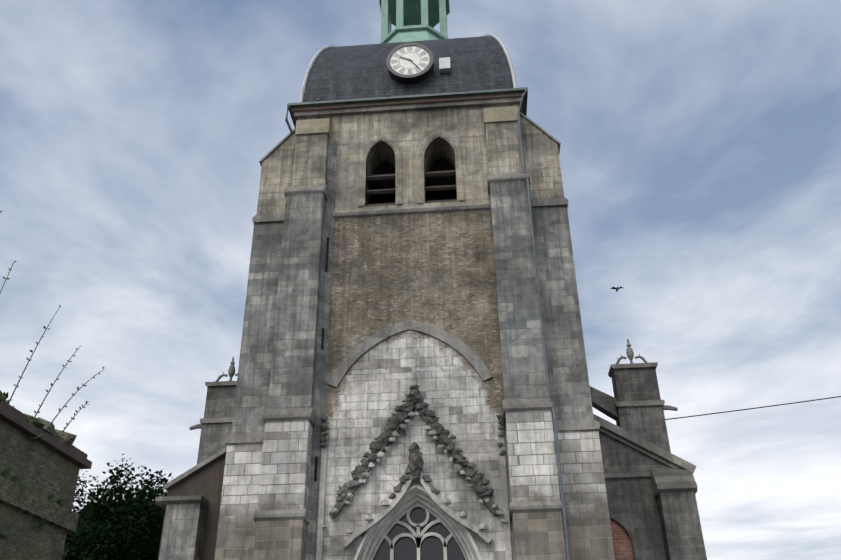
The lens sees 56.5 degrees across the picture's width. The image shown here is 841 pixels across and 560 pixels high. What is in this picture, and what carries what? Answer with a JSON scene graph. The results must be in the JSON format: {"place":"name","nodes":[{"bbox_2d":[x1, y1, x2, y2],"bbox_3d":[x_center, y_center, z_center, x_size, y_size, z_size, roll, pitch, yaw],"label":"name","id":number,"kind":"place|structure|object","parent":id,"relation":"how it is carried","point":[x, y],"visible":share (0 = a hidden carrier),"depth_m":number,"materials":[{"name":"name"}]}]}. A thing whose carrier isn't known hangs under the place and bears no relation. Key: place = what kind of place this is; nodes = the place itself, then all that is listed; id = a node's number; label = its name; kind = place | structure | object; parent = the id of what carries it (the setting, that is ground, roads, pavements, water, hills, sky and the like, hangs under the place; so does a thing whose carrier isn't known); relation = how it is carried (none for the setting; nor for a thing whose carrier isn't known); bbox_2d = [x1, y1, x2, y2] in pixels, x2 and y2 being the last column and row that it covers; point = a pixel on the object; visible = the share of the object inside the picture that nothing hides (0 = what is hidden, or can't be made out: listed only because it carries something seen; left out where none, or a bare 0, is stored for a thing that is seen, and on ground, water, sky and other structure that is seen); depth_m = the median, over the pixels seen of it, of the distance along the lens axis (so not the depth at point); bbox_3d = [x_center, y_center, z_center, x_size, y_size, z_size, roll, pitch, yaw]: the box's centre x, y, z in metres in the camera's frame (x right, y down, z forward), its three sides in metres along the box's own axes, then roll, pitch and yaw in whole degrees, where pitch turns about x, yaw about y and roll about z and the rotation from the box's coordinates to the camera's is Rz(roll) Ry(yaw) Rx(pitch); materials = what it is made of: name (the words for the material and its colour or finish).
{"place":"outdoors","nodes":[
{"label":"outdoors","id":0,"kind":"place"},
{"bbox_2d":[0,211,104,557],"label":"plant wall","id":1,"kind":"structure","parent":0,"point":[21,482],"depth_m":6.36,"materials":[{"name":"plant"}]},
{"bbox_2d":[159,503,205,559],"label":"buttress","id":2,"kind":"structure","parent":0,"point":[183,532],"depth_m":25.91,"materials":[{"name":"grey stone"}]},
{"bbox_2d":[158,454,225,559],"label":"aisle wall","id":3,"kind":"structure","parent":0,"point":[206,482],"depth_m":27.15,"materials":[{"name":"brown stone"}]},
{"bbox_2d":[155,447,226,509],"bbox_3d":[-6.388,5.949,27.568,5.179,3.935,1.200,-3,-29,4],"label":"stone coping","id":4,"kind":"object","parent":3,"relation":"attached to","point":[162,502],"visible":0.48,"depth_m":26.73,"materials":[{"name":"grey stone"}]},
{"bbox_2d":[291,92,523,122],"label":"cornice fascia","id":5,"kind":"structure","parent":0,"point":[407,102],"depth_m":28.16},
{"bbox_2d":[0,0,840,559],"label":"sky","id":6,"kind":"structure","parent":0,"point":[700,153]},
{"bbox_2d":[610,519,633,559],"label":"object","id":7,"kind":"object","parent":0,"point":[622,545],"visible":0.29,"depth_m":25.26,"materials":[{"name":"red brick"}]},
{"bbox_2d":[599,431,669,559],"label":"aisle wall","id":8,"kind":"structure","parent":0,"point":[632,505],"depth_m":25.87,"materials":[{"name":"grey stone"}]},
{"bbox_2d":[609,514,638,559],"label":"arch molding","id":9,"kind":"structure","parent":8,"relation":"attached to","point":[624,525],"depth_m":25.30,"materials":[{"name":"grey stone"}]},
{"bbox_2d":[593,414,695,479],"bbox_3d":[6.498,5.216,27.100,5.355,3.512,0.620,-3,-29,4],"label":"sloped coping","id":10,"kind":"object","parent":8,"relation":"attached to","point":[643,446],"visible":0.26,"depth_m":26.35,"materials":[{"name":"grey stone"}]},
{"label":"ground","id":11,"kind":"structure","parent":0,"visible":0},
{"bbox_2d":[0,419,79,559],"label":"old wall","id":12,"kind":"structure","parent":11,"relation":"on","point":[44,471],"depth_m":6.10,"materials":[{"name":"grey stone"}]},
{"bbox_2d":[0,401,91,468],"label":"wall coping","id":13,"kind":"object","parent":12,"relation":"on","point":[12,416],"visible":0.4,"depth_m":6.22,"materials":[{"name":"grey stone"}]},
{"bbox_2d":[0,390,44,427],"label":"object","id":14,"kind":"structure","parent":13,"relation":"on","point":[36,422],"depth_m":6.09,"materials":[{"name":"green plant"}]},
{"bbox_2d":[37,417,76,446],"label":"loose wall stones","id":15,"kind":"object","parent":13,"relation":"on","point":[68,439],"depth_m":6.55,"materials":[{"name":"grey stone"}]},
{"bbox_2d":[62,454,172,559],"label":"tree","id":16,"kind":"object","parent":11,"relation":"on","point":[121,490],"depth_m":47.38,"materials":[{"name":"green plant"}]},
{"bbox_2d":[214,443,262,559],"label":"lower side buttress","id":17,"kind":"object","parent":11,"relation":"on","point":[238,508],"visible":0.6,"depth_m":22.00,"materials":[{"name":"grey stone"}]},
{"bbox_2d":[225,128,295,443],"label":"buttress copings","id":18,"kind":"object","parent":17,"relation":"on","point":[247,437],"visible":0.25,"depth_m":26.48,"materials":[{"name":"stone"}]},
{"bbox_2d":[231,132,295,432],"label":"buttress","id":19,"kind":"structure","parent":17,"relation":"on","point":[255,363],"depth_m":25.15,"materials":[{"name":"grey stone"}]},
{"bbox_2d":[253,420,312,559],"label":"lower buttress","id":20,"kind":"object","parent":11,"relation":"on","point":[285,469],"visible":0.8,"depth_m":21.12,"materials":[{"name":"grey stone"}]},
{"bbox_2d":[254,185,327,523],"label":"buttress ledges","id":21,"kind":"object","parent":20,"relation":"attached to","point":[292,414],"visible":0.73,"depth_m":22.01,"materials":[{"name":"stone"}]},
{"bbox_2d":[268,133,328,408],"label":"buttress","id":22,"kind":"structure","parent":20,"relation":"on","point":[293,371],"depth_m":24.30,"materials":[{"name":"grey stone"}]},
{"bbox_2d":[295,118,332,137],"bbox_3d":[-3.780,-5.477,27.855,1.180,1.100,0.550,-3,-29,4],"label":"buttress cap","id":23,"kind":"object","parent":22,"relation":"on","point":[313,126],"visible":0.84,"depth_m":27.50,"materials":[{"name":"beige stone"}]},
{"bbox_2d":[305,137,337,559],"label":"stair chamfer","id":24,"kind":"object","parent":11,"relation":"on","point":[320,391],"visible":0.86,"depth_m":23.65,"materials":[{"name":"grey stone"}]},
{"bbox_2d":[314,237,328,480],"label":"slit windows","id":25,"kind":"structure","parent":24,"relation":"attached to","point":[322,348],"depth_m":23.89,"materials":[{"name":"black"}]},
{"bbox_2d":[323,210,514,559],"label":"tower front wall","id":26,"kind":"structure","parent":11,"relation":"on","point":[437,270],"depth_m":23.43,"materials":[{"name":"grey stone"}]},
{"bbox_2d":[303,36,512,101],"bbox_3d":[-0.185,-6.494,32.992,7.860,4.550,7.860,-3,-29,4],"label":"roof slate","id":27,"kind":"object","parent":26,"relation":"on","point":[361,71],"visible":0.15,"depth_m":29.36,"materials":[{"name":"grey stone"}]},
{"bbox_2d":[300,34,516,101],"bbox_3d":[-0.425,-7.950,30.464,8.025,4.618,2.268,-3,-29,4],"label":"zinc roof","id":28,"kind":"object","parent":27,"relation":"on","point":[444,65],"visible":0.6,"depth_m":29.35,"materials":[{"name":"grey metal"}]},
{"bbox_2d":[388,65,433,83],"bbox_3d":[-0.353,-7.910,29.536,1.720,1.720,1.000,-3,-29,4],"label":"clock housing","id":29,"kind":"object","parent":27,"relation":"attached to","point":[427,74],"visible":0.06,"depth_m":28.90,"materials":[{"name":"grey metal"}]},
{"bbox_2d":[386,43,432,77],"bbox_3d":[-0.396,-8.165,29.079,1.760,1.760,0.050,-3,-29,4],"label":"clock rim","id":30,"kind":"object","parent":29,"relation":"attached to","point":[400,75],"visible":0.96,"depth_m":29.00,"materials":[{"name":"grey metal"}]},
{"bbox_2d":[390,46,429,74],"bbox_3d":[-0.395,-8.162,29.083,1.500,1.500,0.001,-3,-29,4],"label":"clock face","id":31,"kind":"object","parent":29,"relation":"attached to","point":[419,57],"visible":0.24,"depth_m":29.09},
{"bbox_2d":[400,56,419,68],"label":"clock hands","id":32,"kind":"object","parent":29,"relation":"attached to","point":[409,60],"visible":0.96,"depth_m":29.06,"materials":[{"name":"black metal"}]},
{"bbox_2d":[379,0,449,43],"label":"lantern","id":33,"kind":"object","parent":27,"relation":"on","point":[414,20],"visible":0.42,"depth_m":34.95,"materials":[{"name":"green metal"}]},
{"bbox_2d":[294,97,521,120],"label":"stone cornice","id":34,"kind":"structure","parent":26,"relation":"attached to","point":[423,106],"depth_m":28.15,"materials":[{"name":"grey stone"}]},
{"bbox_2d":[287,87,527,127],"bbox_3d":[-0.169,-4.572,31.726,8.680,0.100,8.340,-3,-29,4],"label":"gutter","id":35,"kind":"object","parent":34,"relation":"on","point":[409,97],"visible":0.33,"depth_m":28.13,"materials":[{"name":"metal"}]},
{"bbox_2d":[292,103,524,210],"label":"belfry wall","id":36,"kind":"structure","parent":26,"relation":"on","point":[409,131],"depth_m":27.61,"materials":[{"name":"grey stone"}]},
{"bbox_2d":[327,320,492,387],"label":"relieving arch","id":37,"kind":"structure","parent":26,"relation":"attached to","point":[465,351],"depth_m":23.65,"materials":[{"name":"grey stone"}]},
{"bbox_2d":[357,130,464,206],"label":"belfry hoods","id":38,"kind":"object","parent":26,"relation":"attached to","point":[420,160],"visible":1,"depth_m":26.98,"materials":[{"name":"grey stone"}]},
{"bbox_2d":[331,202,490,218],"bbox_3d":[-0.425,-2.331,26.048,5.500,0.300,0.100,-3,-29,4],"label":"string course","id":39,"kind":"object","parent":26,"relation":"attached to","point":[411,210],"visible":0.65,"depth_m":26.01,"materials":[{"name":"stone"}]},
{"bbox_2d":[365,170,456,206],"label":"louvers","id":40,"kind":"object","parent":26,"relation":"on","point":[427,187],"visible":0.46,"depth_m":26.84,"materials":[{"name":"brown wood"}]},
{"bbox_2d":[319,385,505,518],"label":"gable crockets","id":41,"kind":"object","parent":26,"relation":"attached to","point":[414,399],"visible":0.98,"depth_m":21.82,"materials":[{"name":"grey stone"}]},
{"bbox_2d":[370,158,456,202],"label":"belfry openings","id":42,"kind":"object","parent":26,"relation":"on","point":[439,164],"depth_m":28.11,"materials":[{"name":"black"}]},
{"bbox_2d":[316,423,511,559],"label":"gable mouldings","id":43,"kind":"object","parent":26,"relation":"attached to","point":[349,540],"visible":0.73,"depth_m":21.14,"materials":[{"name":"grey stone"}]},
{"bbox_2d":[322,412,506,533],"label":"crocket ornaments","id":44,"kind":"object","parent":26,"relation":"attached to","point":[386,503],"visible":0.88,"depth_m":21.47},
{"bbox_2d":[354,484,481,559],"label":"window reveal","id":45,"kind":"object","parent":26,"relation":"attached to","point":[375,535],"depth_m":21.29,"materials":[{"name":"grey stone"}]},
{"bbox_2d":[384,505,452,559],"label":"tracery window","id":46,"kind":"structure","parent":45,"relation":"in","point":[418,538],"depth_m":21.41,"materials":[{"name":"grey stone"}]},
{"bbox_2d":[374,507,464,559],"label":"window glass","id":47,"kind":"object","parent":45,"relation":"in","point":[405,548],"depth_m":21.41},
{"bbox_2d":[285,89,569,559],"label":"downpipes","id":48,"kind":"object","parent":11,"relation":"on","point":[554,418],"visible":0.98,"depth_m":22.48,"materials":[{"name":"metal"}]},
{"bbox_2d":[505,410,565,559],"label":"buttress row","id":49,"kind":"object","parent":11,"relation":"on","point":[532,468],"visible":1,"depth_m":20.62,"materials":[{"name":"grey stone"}]},
{"bbox_2d":[485,121,548,399],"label":"buttress","id":50,"kind":"structure","parent":49,"relation":"on","point":[522,355],"depth_m":23.87,"materials":[{"name":"grey stone"}]},
{"bbox_2d":[483,106,517,132],"bbox_3d":[2.798,-5.813,27.425,1.180,1.100,0.550,-3,-29,4],"label":"buttress cap","id":51,"kind":"object","parent":50,"relation":"attached to","point":[500,114],"visible":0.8,"depth_m":27.07,"materials":[{"name":"beige stone"}]},
{"bbox_2d":[487,173,562,519],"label":"stone moldings","id":52,"kind":"structure","parent":49,"relation":"on","point":[535,404],"depth_m":21.57,"materials":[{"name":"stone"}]},
{"bbox_2d":[553,430,614,559],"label":"buttress base","id":53,"kind":"object","parent":11,"relation":"on","point":[587,513],"visible":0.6,"depth_m":21.30,"materials":[{"name":"grey stone"}]},
{"bbox_2d":[520,115,593,420],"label":"buttress","id":54,"kind":"structure","parent":53,"relation":"on","point":[569,386],"depth_m":24.50,"materials":[{"name":"grey stone"}]},
{"bbox_2d":[520,112,599,430],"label":"stone moldings","id":55,"kind":"structure","parent":53,"relation":"on","point":[580,424],"depth_m":25.87,"materials":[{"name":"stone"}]},
{"bbox_2d":[656,492,706,559],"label":"buttress","id":56,"kind":"structure","parent":11,"relation":"on","point":[681,529],"depth_m":24.70,"materials":[{"name":"grey stone"}]},
{"bbox_2d":[649,468,696,497],"bbox_3d":[8.290,6.596,25.745,1.260,0.950,0.950,-3,-29,4],"label":"buttress cap","id":57,"kind":"object","parent":56,"relation":"on","point":[665,480],"visible":0.77,"depth_m":25.44,"materials":[{"name":"grey stone"}]},
{"bbox_3d":[-5.206,16.803,36.344,5.020,10.700,24.400,-3,-29,4],"label":"aisle","id":58,"kind":"object","parent":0,"visible":0},
{"bbox_2d":[197,386,235,463],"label":"pier","id":59,"kind":"structure","parent":58,"relation":"on","point":[220,402],"depth_m":31.61,"materials":[{"name":"grey stone"}]},
{"bbox_2d":[189,356,237,429],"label":"pinnacle trim","id":60,"kind":"structure","parent":59,"relation":"attached to","point":[231,373],"depth_m":32.33,"materials":[{"name":"stone"}]},
{"bbox_2d":[590,368,670,452],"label":"pier","id":61,"kind":"structure","parent":58,"relation":"on","point":[647,423],"depth_m":30.71,"materials":[{"name":"grey stone"}]},
{"bbox_2d":[608,339,677,410],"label":"pinnacle trim","id":62,"kind":"structure","parent":61,"relation":"attached to","point":[630,356],"depth_m":31.23,"materials":[{"name":"stone"}]},
{"bbox_2d":[665,396,840,419],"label":"cable","id":63,"kind":"object","parent":61,"relation":"attached to","point":[752,408],"visible":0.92,"depth_m":30.60,"materials":[{"name":"black metal"}]}
]}

